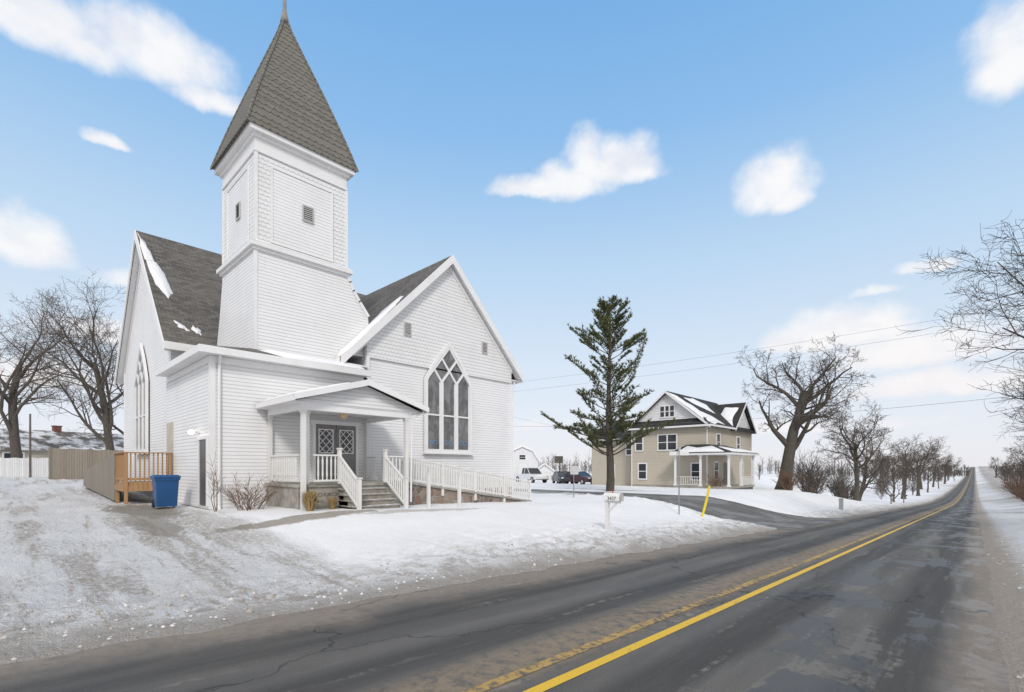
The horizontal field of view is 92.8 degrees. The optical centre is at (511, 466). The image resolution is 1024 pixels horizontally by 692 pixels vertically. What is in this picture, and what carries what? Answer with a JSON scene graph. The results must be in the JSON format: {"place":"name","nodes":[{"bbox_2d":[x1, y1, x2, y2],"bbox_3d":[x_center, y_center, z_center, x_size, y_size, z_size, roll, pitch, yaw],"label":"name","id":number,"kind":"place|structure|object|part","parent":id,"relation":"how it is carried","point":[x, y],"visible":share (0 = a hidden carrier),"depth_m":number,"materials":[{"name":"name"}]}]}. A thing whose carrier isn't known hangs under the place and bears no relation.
{"place":"outdoors","nodes":[
{"label":"outdoors","id":0,"kind":"place"},
{"bbox_2d":[0,467,1009,691],"bbox_3d":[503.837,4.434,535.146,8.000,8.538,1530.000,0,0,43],"label":"road","id":1,"kind":"structure","parent":0,"point":[910,608],"depth_m":5.53,"materials":[{"name":"grey asphalt"}]},
{"bbox_2d":[461,480,968,691],"bbox_3d":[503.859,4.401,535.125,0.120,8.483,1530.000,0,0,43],"label":"worn line marking","id":2,"kind":"object","parent":1,"relation":"on","point":[495,682],"visible":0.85,"depth_m":5.42,"materials":[{"name":"yellow paint"}]},
{"bbox_2d":[523,473,971,691],"bbox_3d":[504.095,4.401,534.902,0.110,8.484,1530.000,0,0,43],"label":"line marking","id":3,"kind":"object","parent":1,"relation":"on","point":[555,681],"visible":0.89,"depth_m":5.49,"materials":[{"name":"yellow paint"}]},
{"bbox_2d":[0,466,1023,691],"bbox_3d":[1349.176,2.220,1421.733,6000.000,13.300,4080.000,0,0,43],"label":"ground","id":4,"kind":"structure","parent":0,"point":[66,545],"depth_m":10.32,"materials":[{"name":"white snow"}]},
{"bbox_2d":[0,457,47,476],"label":"fence","id":5,"kind":"object","parent":4,"relation":"on","point":[14,467],"visible":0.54,"depth_m":33.14,"materials":[{"name":"white plastic"}]},
{"bbox_2d":[29,414,31,477],"bbox_3d":[-30.590,-1.252,30.959,0.133,4.260,0.133,0,0,43],"label":"wooden pole","id":6,"kind":"object","parent":4,"relation":"on","point":[30,464],"visible":0.83,"depth_m":30.93,"materials":[{"name":"brown wood"}]},
{"bbox_2d":[0,286,106,457],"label":"bare tree","id":7,"kind":"object","parent":4,"relation":"on","point":[11,422],"visible":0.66,"depth_m":41.46,"materials":[{"name":"brown plant"}]},
{"bbox_2d":[0,425,123,457],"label":"bungalow","id":8,"kind":"object","parent":4,"relation":"on","point":[42,441],"visible":0.16,"depth_m":46.27,"materials":[{"name":"grey"}]},
{"bbox_2d":[2,452,24,457],"bbox_3d":[-43.229,-0.633,42.299,0.076,1.320,1.420,0,0,28],"label":"window","id":9,"kind":"structure","parent":8,"relation":"in","point":[4,454],"depth_m":41.98,"materials":[{"name":"white glass"}]},
{"bbox_2d":[0,267,125,450],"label":"bare tree","id":10,"kind":"object","parent":4,"relation":"on","point":[106,417],"visible":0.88,"depth_m":38.34,"materials":[{"name":"brown plant"}]},
{"bbox_2d":[48,447,123,479],"bbox_3d":[-25.762,-0.120,30.339,5.834,2.194,0.170,0,0,-4],"label":"fence","id":11,"kind":"object","parent":4,"relation":"on","point":[69,463],"visible":0.4,"depth_m":30.25,"materials":[{"name":"brown wood"}]},
{"bbox_2d":[70,333,123,439],"bbox_3d":[-38.267,-6.979,49.996,12.456,15.916,9.537,0,0,19],"label":"maple tree","id":12,"kind":"object","parent":4,"relation":"on","point":[118,429],"visible":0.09,"depth_m":49.45,"materials":[{"name":"brown plant"}]},
{"bbox_2d":[83,452,171,504],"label":"wooden ramp","id":13,"kind":"structure","parent":4,"relation":"on","point":[107,477],"depth_m":17.69,"materials":[{"name":"brown wood"}]},
{"bbox_2d":[150,475,180,507],"bbox_3d":[-10.998,0.771,15.468,0.670,1.038,0.720,0,0,43],"label":"wheelie bin","id":14,"kind":"object","parent":4,"relation":"on","point":[165,490],"visible":1,"depth_m":15.26,"materials":[{"name":"blue plastic"}]},
{"bbox_2d":[201,451,229,511],"bbox_3d":[-8.480,0.440,13.963,0.730,1.799,1.194,0,0,-37],"label":"thin shrub","id":15,"kind":"object","parent":4,"relation":"on","point":[215,510],"visible":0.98,"depth_m":14.08,"materials":[{"name":"brown plant"}]},
{"bbox_2d":[210,473,282,510],"bbox_3d":[-7.879,0.721,14.515,2.008,1.200,1.691,0,0,-11],"label":"bare shrub","id":16,"kind":"object","parent":4,"relation":"on","point":[266,498],"visible":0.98,"depth_m":14.54,"materials":[{"name":"brown plant"}]},
{"bbox_2d":[298,490,323,510],"bbox_3d":[-5.736,0.936,13.863,0.999,0.740,0.989,0,0,43],"label":"grass tuft","id":17,"kind":"object","parent":4,"relation":"on","point":[310,500],"visible":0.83,"depth_m":13.77,"materials":[{"name":"beige plant"}]},
{"bbox_2d":[114,0,531,509],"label":"church","id":18,"kind":"structure","parent":4,"relation":"on","point":[270,342],"depth_m":17.83,"materials":[{"name":"white wood"}]},
{"bbox_2d":[132,343,147,454],"bbox_3d":[-16.646,-3.054,21.828,2.820,4.988,0.150,0,0,44],"label":"window","id":19,"kind":"structure","parent":18,"relation":"in","point":[141,374],"depth_m":21.89,"materials":[{"name":"white glass"}]},
{"bbox_2d":[167,422,172,474],"bbox_3d":[-12.687,-0.575,18.083,0.900,2.150,0.027,0,0,44],"label":"side door","id":20,"kind":"structure","parent":18,"relation":"in","point":[169,425],"depth_m":17.96,"materials":[{"name":"beige wood"}]},
{"bbox_2d":[198,435,207,505],"bbox_3d":[-9.594,0.120,15.131,0.950,2.160,0.053,0,0,44],"label":"side door","id":21,"kind":"structure","parent":18,"relation":"in","point":[202,440],"depth_m":15.11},
{"bbox_2d":[310,419,360,481],"bbox_3d":[-6.296,-0.565,17.500,0.130,2.150,1.880,0,0,44],"label":"door","id":22,"kind":"structure","parent":18,"relation":"in","point":[327,436],"depth_m":17.45,"materials":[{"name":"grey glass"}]},
{"bbox_2d":[422,342,473,454],"bbox_3d":[-2.786,-3.054,21.724,0.150,4.988,2.820,0,0,44],"label":"window","id":23,"kind":"structure","parent":18,"relation":"in","point":[447,394],"depth_m":21.71,"materials":[{"name":"white glass"}]},
{"bbox_2d":[326,497,340,508],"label":"grass tuft","id":24,"kind":"object","parent":4,"relation":"on","point":[333,501],"visible":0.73,"depth_m":14.55,"materials":[{"name":"beige plant"}]},
{"bbox_2d":[426,472,430,506],"bbox_3d":[-2.756,0.801,16.126,0.120,1.260,0.120,0,0,43],"label":"lawn post","id":25,"kind":"object","parent":4,"relation":"on","point":[428,489],"visible":0.82,"depth_m":16.09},
{"bbox_2d":[457,473,461,507],"bbox_3d":[-1.774,0.851,16.435,0.120,1.260,0.120,0,0,43],"label":"lawn post","id":26,"kind":"object","parent":4,"relation":"on","point":[459,490],"visible":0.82,"depth_m":16.40,"materials":[{"name":"white wood"}]},
{"bbox_2d":[0,518,1023,678],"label":"snow clods","id":27,"kind":"object","parent":4,"relation":"on","point":[251,611],"visible":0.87,"depth_m":6.75,"materials":[{"name":"white snow"}]},
{"bbox_2d":[514,445,538,479],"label":"barn","id":28,"kind":"structure","parent":4,"relation":"on","point":[525,457],"depth_m":97.97,"materials":[{"name":"white wood"}]},
{"bbox_2d":[514,467,527,479],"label":"barn door","id":29,"kind":"structure","parent":28,"relation":"in","point":[517,470],"depth_m":97.92,"materials":[{"name":"white wood"}]},
{"bbox_2d":[519,454,525,459],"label":"window","id":30,"kind":"structure","parent":28,"relation":"in","point":[521,456],"depth_m":97.97,"materials":[{"name":"white glass"}]},
{"bbox_2d":[514,468,548,482],"bbox_3d":[2.407,1.047,61.961,2.000,1.870,5.650,0,0,-29],"label":"pickup truck","id":31,"kind":"object","parent":4,"relation":"on","point":[532,474],"visible":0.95,"depth_m":60.87,"materials":[{"name":"white metal"}]},
{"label":"window","id":32,"kind":"part","parent":31,"relation":"part of","materials":[{"name":"black glass"}]},
{"bbox_2d":[535,462,554,481],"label":"garage","id":33,"kind":"structure","parent":4,"relation":"on","point":[544,468],"depth_m":87.33,"materials":[{"name":"white plastic"}]},
{"bbox_2d":[538,472,550,481],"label":"garage door","id":34,"kind":"structure","parent":33,"relation":"in","point":[549,473],"depth_m":87.29,"materials":[{"name":"white plastic"}]},
{"bbox_2d":[555,456,563,482],"bbox_3d":[6.213,0.365,62.695,1.300,3.500,1.692,0,0,43],"label":"basketball hoop","id":35,"kind":"object","parent":4,"relation":"on","point":[559,459],"visible":0.88,"depth_m":62.48,"materials":[{"name":"black"}]},
{"bbox_2d":[551,471,572,483],"bbox_3d":[6.156,1.276,59.250,1.820,1.480,4.750,0,0,-9],"label":"parked car","id":36,"kind":"object","parent":4,"relation":"on","point":[559,476],"visible":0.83,"depth_m":58.24,"materials":[{"name":"grey metal"}]},
{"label":"window","id":37,"kind":"part","parent":36,"relation":"part of","materials":[{"name":"black glass"}]},
{"bbox_2d":[570,466,577,497],"bbox_3d":[3.185,0.859,24.976,0.440,1.820,0.060,0,0,-10],"label":"road sign","id":38,"kind":"object","parent":4,"relation":"on","point":[573,470],"visible":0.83,"depth_m":24.96,"materials":[{"name":"grey metal"}]},
{"bbox_2d":[564,471,591,483],"bbox_3d":[7.897,1.272,57.169,1.820,1.480,4.750,0,0,-34],"label":"parked car","id":39,"kind":"object","parent":4,"relation":"on","point":[582,477],"visible":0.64,"depth_m":56.27,"materials":[{"name":"red metal"}]},
{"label":"window","id":40,"kind":"part","parent":39,"relation":"part of","materials":[{"name":"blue glass"}]},
{"bbox_2d":[540,294,676,491],"bbox_3d":[7.067,-5.373,35.909,7.213,14.483,8.796,0,0,-32],"label":"pine tree","id":41,"kind":"object","parent":4,"relation":"on","point":[605,325],"visible":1,"depth_m":35.38,"materials":[{"name":"green plant"}]},
{"bbox_2d":[603,490,623,528],"bbox_3d":[3.092,1.399,14.862,0.585,1.400,0.253,0,0,43],"label":"mailbox","id":42,"kind":"object","parent":4,"relation":"on","point":[612,497],"visible":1,"depth_m":14.89,"materials":[{"name":"grey"}]},
{"bbox_2d":[619,493,623,500],"bbox_3d":[3.291,0.908,14.661,0.020,0.245,0.229,0,0,44],"label":"door","id":43,"kind":"structure","parent":42,"relation":"in","point":[621,497],"depth_m":14.64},
{"bbox_2d":[586,391,758,488],"bbox_3d":[17.097,-2.185,51.430,16.900,10.170,14.450,0,0,43],"label":"farmhouse","id":44,"kind":"object","parent":4,"relation":"on","point":[718,444],"visible":0.82,"depth_m":47.01,"materials":[{"name":"beige"}]},
{"bbox_2d":[626,443,630,455],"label":"window","id":45,"kind":"structure","parent":44,"relation":"in","point":[628,451],"depth_m":51.24,"materials":[{"name":"white glass"}]},
{"bbox_2d":[635,436,643,451],"bbox_3d":[12.668,-2.350,48.579,0.920,1.620,0.076,0,0,44],"label":"window","id":46,"kind":"structure","parent":44,"relation":"in","point":[638,447],"depth_m":48.51,"materials":[{"name":"clear glass"}]},
{"bbox_2d":[638,463,646,479],"bbox_3d":[12.922,0.425,48.338,1.020,1.670,0.076,0,0,44],"label":"window","id":47,"kind":"structure","parent":44,"relation":"in","point":[642,467],"depth_m":48.36,"materials":[{"name":"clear glass"}]},
{"bbox_2d":[657,433,676,450],"bbox_3d":[14.808,-2.350,46.548,2.020,1.620,0.076,0,0,44],"label":"window","id":48,"kind":"structure","parent":44,"relation":"in","point":[665,442],"depth_m":46.50,"materials":[{"name":"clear glass"}]},
{"bbox_2d":[659,404,674,417],"bbox_3d":[14.794,-5.300,46.533,1.620,1.220,0.076,0,0,44],"label":"window","id":49,"kind":"structure","parent":44,"relation":"in","point":[665,411],"depth_m":46.54,"materials":[{"name":"white glass"}]},
{"bbox_2d":[690,462,698,480],"bbox_3d":[16.839,0.425,44.621,1.020,1.670,0.076,0,0,44],"label":"window","id":50,"kind":"structure","parent":44,"relation":"in","point":[694,466],"depth_m":44.75,"materials":[{"name":"glass"}]},
{"bbox_2d":[714,461,718,479],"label":"window","id":51,"kind":"structure","parent":44,"relation":"in","point":[716,463],"depth_m":45.53,"materials":[{"name":"white glass"}]},
{"bbox_2d":[716,433,720,444],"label":"window","id":52,"kind":"structure","parent":44,"relation":"in","point":[718,436],"depth_m":45.88,"materials":[{"name":"white glass"}]},
{"bbox_2d":[724,463,727,483],"bbox_3d":[20.690,0.650,47.194,0.036,2.100,0.950,0,0,44],"label":"door","id":53,"kind":"structure","parent":44,"relation":"in","point":[725,464],"depth_m":47.09,"materials":[{"name":"grey wood"}]},
{"bbox_2d":[736,436,739,448],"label":"window","id":54,"kind":"structure","parent":44,"relation":"in","point":[737,437],"depth_m":49.59,"materials":[{"name":"white glass"}]},
{"bbox_2d":[739,462,743,478],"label":"window","id":55,"kind":"structure","parent":44,"relation":"in","point":[739,462],"depth_m":50.63,"materials":[{"name":"white glass"}]},
{"bbox_2d":[669,446,688,513],"bbox_3d":[7.359,0.686,21.476,0.642,3.200,0.547,0,0,-34],"label":"street name sign","id":56,"kind":"object","parent":4,"relation":"on","point":[678,452],"visible":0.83,"depth_m":21.47,"materials":[{"name":"grey metal"}]},
{"bbox_2d":[701,485,710,516],"bbox_3d":[8.594,1.533,21.644,0.438,1.594,0.106,0,0,0],"label":"guy wire guard","id":57,"kind":"object","parent":4,"relation":"on","point":[706,501],"visible":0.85,"depth_m":21.61,"materials":[{"name":"yellow plastic"}]},
{"bbox_2d":[705,472,727,485],"bbox_3d":[17.837,1.132,42.194,2.353,1.648,1.851,0,0,-23],"label":"bare shrub","id":58,"kind":"object","parent":4,"relation":"on","point":[714,482],"visible":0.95,"depth_m":42.22,"materials":[{"name":"brown plant"}]},
{"bbox_2d":[538,448,1021,480],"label":"distant woods","id":59,"kind":"object","parent":4,"relation":"on","point":[966,471],"visible":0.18,"depth_m":295.66,"materials":[{"name":"plant"}]},
{"bbox_2d":[772,468,804,490],"bbox_3d":[26.351,1.083,46.673,2.991,2.428,3.319,0,0,43],"label":"bare shrub","id":60,"kind":"object","parent":4,"relation":"on","point":[791,483],"visible":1,"depth_m":46.43,"materials":[{"name":"brown plant"}]},
{"bbox_2d":[733,334,874,489],"bbox_3d":[29.705,-5.103,48.996,10.327,15.609,11.455,0,0,-31],"label":"oak tree","id":61,"kind":"object","parent":4,"relation":"on","point":[791,442],"visible":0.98,"depth_m":47.97,"materials":[{"name":"brown plant"}]},
{"bbox_2d":[777,447,839,492],"bbox_3d":[33.065,0.355,54.475,5.284,5.324,5.511,0,0,11],"label":"bare shrub","id":62,"kind":"object","parent":4,"relation":"on","point":[807,480],"visible":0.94,"depth_m":53.76,"materials":[{"name":"plant"}]},
{"bbox_2d":[793,462,831,493],"bbox_3d":[39.460,1.706,64.735,5.686,4.775,5.766,0,0,14],"label":"bare shrub","id":63,"kind":"object","parent":4,"relation":"on","point":[821,487],"visible":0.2,"depth_m":63.75,"materials":[{"name":"plant"}]},
{"bbox_2d":[829,463,852,492],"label":"scrub tree","id":64,"kind":"object","parent":4,"relation":"on","point":[841,471],"visible":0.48,"depth_m":93.82,"materials":[{"name":"brown plant"}]},
{"bbox_2d":[822,468,860,497],"bbox_3d":[38.591,1.880,57.134,4.024,3.596,5.156,0,0,18],"label":"bare shrub","id":65,"kind":"object","parent":4,"relation":"on","point":[838,484],"visible":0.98,"depth_m":57.05,"materials":[{"name":"brown plant"}]},
{"bbox_2d":[839,498,843,509],"bbox_3d":[25.807,2.961,38.236,0.300,0.980,0.300,0,0,43],"label":"utility pedestal","id":66,"kind":"object","parent":4,"relation":"on","point":[840,503],"visible":0.77,"depth_m":38.16,"materials":[{"name":"grey metal"}]},
{"bbox_2d":[829,478,865,499],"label":"bare shrub","id":67,"kind":"object","parent":4,"relation":"on","point":[847,496],"visible":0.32,"depth_m":69.61,"materials":[{"name":"brown plant"}]},
{"bbox_2d":[814,399,901,500],"bbox_3d":[43.635,-2.111,61.565,9.752,13.284,8.403,0,0,-35],"label":"walnut tree","id":68,"kind":"object","parent":4,"relation":"on","point":[855,455],"visible":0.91,"depth_m":61.21,"materials":[{"name":"brown plant"}]},
{"bbox_2d":[828,426,912,500],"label":"walnut tree","id":69,"kind":"object","parent":4,"relation":"on","point":[882,461],"visible":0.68,"depth_m":72.79,"materials":[{"name":"brown plant"}]},
{"bbox_2d":[873,477,888,498],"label":"scrub tree","id":70,"kind":"object","parent":4,"relation":"on","point":[875,490],"visible":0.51,"depth_m":97.08,"materials":[{"name":"brown plant"}]},
{"bbox_2d":[866,451,897,491],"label":"scrub tree","id":71,"kind":"object","parent":4,"relation":"on","point":[881,472],"visible":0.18,"depth_m":149.00,"materials":[{"name":"brown plant"}]},
{"bbox_2d":[869,448,920,501],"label":"scrub tree","id":72,"kind":"object","parent":4,"relation":"on","point":[893,481],"visible":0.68,"depth_m":80.91,"materials":[{"name":"grey plant"}]},
{"bbox_2d":[895,454,911,484],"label":"scrub tree","id":73,"kind":"object","parent":4,"relation":"on","point":[903,473],"visible":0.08,"depth_m":222.53,"materials":[{"name":"grey plant"}]},
{"bbox_2d":[878,433,950,498],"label":"walnut tree","id":74,"kind":"object","parent":4,"relation":"on","point":[911,470],"visible":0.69,"depth_m":101.57,"materials":[{"name":"brown plant"}]},
{"bbox_2d":[907,479,921,494],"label":"scrub tree","id":75,"kind":"object","parent":4,"relation":"on","point":[913,489],"visible":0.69,"depth_m":129.76,"materials":[{"name":"grey plant"}]},
{"bbox_2d":[895,450,943,488],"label":"walnut tree","id":76,"kind":"object","parent":4,"relation":"on","point":[929,465],"visible":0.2,"depth_m":180.89,"materials":[{"name":"brown plant"}]},
{"bbox_2d":[898,438,950,495],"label":"walnut tree","id":77,"kind":"object","parent":4,"relation":"on","point":[918,476],"visible":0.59,"depth_m":123.77,"materials":[{"name":"brown plant"}]},
{"bbox_2d":[921,463,940,491],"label":"walnut tree","id":78,"kind":"object","parent":4,"relation":"on","point":[928,479],"visible":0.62,"depth_m":154.03,"materials":[{"name":"brown plant"}]},
{"bbox_2d":[921,456,952,486],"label":"walnut tree","id":79,"kind":"object","parent":4,"relation":"on","point":[933,483],"visible":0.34,"depth_m":200.68,"materials":[{"name":"brown plant"}]},
{"bbox_2d":[930,472,944,488],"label":"tree","id":80,"kind":"object","parent":4,"relation":"on","point":[941,477],"visible":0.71,"depth_m":186.25,"materials":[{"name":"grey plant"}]},
{"bbox_2d":[933,452,955,481],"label":"walnut tree","id":81,"kind":"object","parent":4,"relation":"on","point":[950,462],"visible":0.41,"depth_m":285.20,"materials":[{"name":"brown plant"}]},
{"bbox_2d":[937,456,963,483],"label":"walnut tree","id":82,"kind":"object","parent":4,"relation":"on","point":[948,470],"visible":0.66,"depth_m":244.67,"materials":[{"name":"brown plant"}]},
{"bbox_2d":[897,210,1023,422],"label":"maple tree","id":83,"kind":"object","parent":4,"relation":"on","point":[1018,282],"visible":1,"depth_m":23.49,"materials":[{"name":"brown plant"}]},
{"bbox_2d":[989,457,1006,477],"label":"walnut tree","id":84,"kind":"object","parent":4,"relation":"on","point":[996,469],"visible":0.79,"depth_m":319.78,"materials":[{"name":"grey plant"}]},
{"bbox_2d":[995,463,1011,481],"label":"scrub tree","id":85,"kind":"object","parent":4,"relation":"on","point":[1001,475],"visible":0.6,"depth_m":224.02,"materials":[{"name":"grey plant"}]},
{"bbox_2d":[998,465,1017,483],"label":"scrub tree","id":86,"kind":"object","parent":4,"relation":"on","point":[1007,475],"visible":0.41,"depth_m":170.56,"materials":[{"name":"grey plant"}]},
{"bbox_2d":[1001,460,1014,479],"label":"scrub tree","id":87,"kind":"object","parent":4,"relation":"on","point":[1005,462],"visible":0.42,"depth_m":267.19,"materials":[{"name":"grey plant"}]},
{"bbox_2d":[993,348,1023,470],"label":"maple tree","id":88,"kind":"object","parent":4,"relation":"on","point":[1022,430],"visible":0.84,"depth_m":39.48,"materials":[{"name":"brown plant"}]},
{"bbox_2d":[1000,477,1022,499],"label":"bare shrub","id":89,"kind":"object","parent":4,"relation":"on","point":[1013,482],"visible":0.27,"depth_m":75.46,"materials":[{"name":"brown plant"}]},
{"bbox_2d":[999,474,1023,496],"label":"bare shrub","id":90,"kind":"object","parent":4,"relation":"on","point":[1010,483],"visible":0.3,"depth_m":94.20,"materials":[{"name":"brown plant"}]},
{"bbox_2d":[1000,456,1023,482],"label":"walnut tree","id":91,"kind":"object","parent":4,"relation":"on","point":[1013,473],"visible":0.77,"depth_m":118.20,"materials":[{"name":"brown plant"}]},
{"bbox_2d":[1003,447,1023,475],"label":"walnut tree","id":92,"kind":"object","parent":4,"relation":"on","point":[1015,455],"visible":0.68,"depth_m":194.98,"materials":[{"name":"brown plant"}]},
{"bbox_2d":[1004,481,1023,493],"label":"bare shrub","id":93,"kind":"object","parent":4,"relation":"on","point":[1014,487],"visible":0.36,"depth_m":59.44,"materials":[{"name":"brown plant"}]},
{"bbox_2d":[1006,476,1023,499],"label":"bare shrub","id":94,"kind":"object","parent":4,"relation":"on","point":[1021,487],"visible":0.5,"depth_m":48.32,"materials":[{"name":"brown plant"}]},
{"bbox_2d":[1009,483,1023,501],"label":"bare shrub","id":95,"kind":"object","parent":4,"relation":"on","point":[1021,495],"visible":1,"depth_m":40.66,"materials":[{"name":"brown plant"}]},
{"bbox_2d":[0,0,1023,466],"label":"sky","id":96,"kind":"structure","parent":0,"point":[757,174],"materials":[{"name":"blue"}]},
{"bbox_2d":[514,489,850,529],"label":"side street","id":97,"kind":"structure","parent":0,"point":[723,509],"depth_m":27.30,"materials":[{"name":"grey asphalt"}]},
{"bbox_2d":[514,319,1019,391],"bbox_3d":[8.402,-6.990,35.729,44.288,1.631,0.012,0,0,30],"label":"overhead wire","id":98,"kind":"object","parent":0,"point":[790,355],"visible":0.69,"depth_m":30.30,"materials":[{"name":"black metal"}]},
{"bbox_2d":[519,395,1021,426],"bbox_3d":[12.514,-3.550,35.342,38.060,0.716,0.016,0,0,34],"label":"overhead wire","id":99,"kind":"object","parent":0,"point":[759,418],"visible":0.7,"depth_m":31.73,"materials":[{"name":"black metal"}]},
{"bbox_2d":[529,305,1021,380],"bbox_3d":[8.092,-7.634,35.402,44.264,1.543,0.012,0,0,30],"label":"overhead wire","id":100,"kind":"object","parent":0,"point":[792,343],"visible":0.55,"depth_m":29.88,"materials":[{"name":"black metal"}]}
]}

